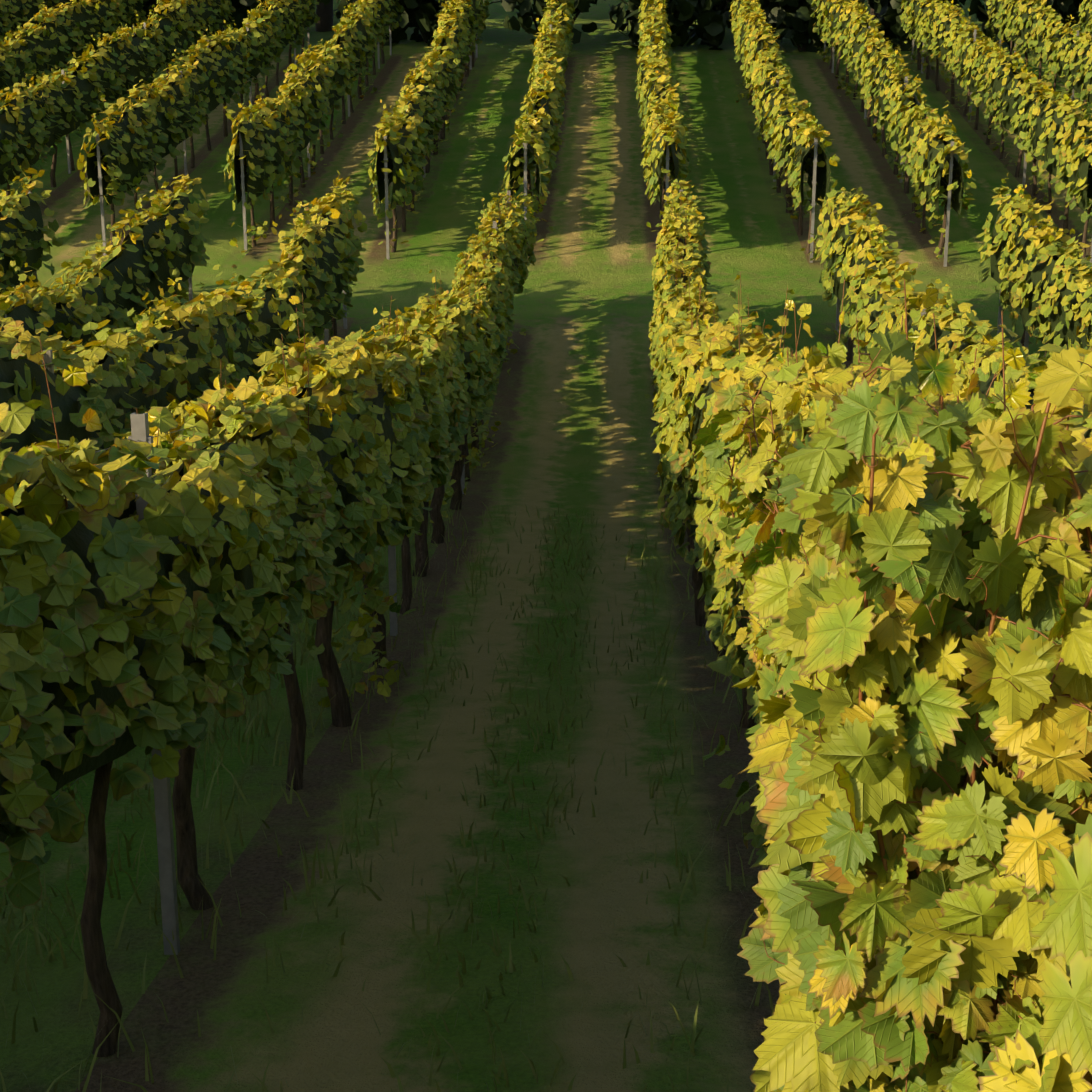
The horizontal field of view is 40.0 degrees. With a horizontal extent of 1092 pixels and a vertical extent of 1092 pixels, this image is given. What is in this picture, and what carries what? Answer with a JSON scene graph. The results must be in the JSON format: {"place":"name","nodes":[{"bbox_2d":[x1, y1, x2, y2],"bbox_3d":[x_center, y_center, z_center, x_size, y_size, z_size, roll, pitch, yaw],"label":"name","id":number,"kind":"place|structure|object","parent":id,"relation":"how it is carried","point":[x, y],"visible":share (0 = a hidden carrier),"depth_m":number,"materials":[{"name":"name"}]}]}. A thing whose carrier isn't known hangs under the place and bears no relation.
{"place":"outdoors","nodes":[
{"label":"outdoors","id":0,"kind":"place"},
{"bbox_2d":[0,0,1091,1091],"bbox_3d":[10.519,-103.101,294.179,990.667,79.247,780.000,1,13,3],"label":"ground","id":1,"kind":"structure","parent":0,"point":[570,408],"depth_m":7.58,"materials":[{"name":"green plant"}]},
{"bbox_2d":[0,172,880,908],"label":"vine leaves","id":2,"kind":"object","parent":1,"relation":"on","point":[50,580],"visible":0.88,"depth_m":5.15,"materials":[{"name":"green plant"}]},
{"bbox_2d":[0,0,1091,492],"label":"vine leaves","id":3,"kind":"object","parent":1,"relation":"on","point":[120,340],"visible":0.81,"depth_m":22.73,"materials":[{"name":"green plant"}]},
{"bbox_2d":[0,0,1091,1056],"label":"vine","id":4,"kind":"object","parent":1,"relation":"on","point":[78,538],"depth_m":17.75,"materials":[{"name":"green plant"}]},
{"bbox_2d":[4,0,1091,954],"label":"trellis posts","id":5,"kind":"object","parent":1,"relation":"on","point":[163,795],"visible":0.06,"depth_m":9.43,"materials":[{"name":"grey wood"}]},
{"bbox_2d":[51,0,1090,52],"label":"trees","id":6,"kind":"object","parent":1,"relation":"on","point":[790,19],"depth_m":36.85,"materials":[{"name":"green plant"}]},
{"bbox_2d":[315,0,884,31],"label":"tree trunks","id":7,"kind":"object","parent":1,"relation":"on","point":[325,15],"visible":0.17,"depth_m":39.53,"materials":[{"name":"brown plant"}]},
{"bbox_2d":[711,349,1091,1091],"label":"vine shoots","id":8,"kind":"object","parent":1,"relation":"on","point":[991,627],"visible":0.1,"depth_m":1.58,"materials":[{"name":"plant"}]},
{"bbox_2d":[691,288,1091,1091],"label":"vine leaves","id":9,"kind":"object","parent":8,"relation":"attached to","point":[877,976],"visible":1,"depth_m":1.58,"materials":[{"name":"yellow plant"}]},
{"bbox_2d":[0,1,1091,799],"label":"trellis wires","id":10,"kind":"object","parent":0,"point":[484,253],"visible":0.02,"depth_m":17.52,"materials":[{"name":"grey metal"}]},
{"bbox_2d":[39,173,1068,506],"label":"vine shoots","id":11,"kind":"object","parent":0,"point":[691,339],"depth_m":6.08,"materials":[{"name":"plant"}]}
]}

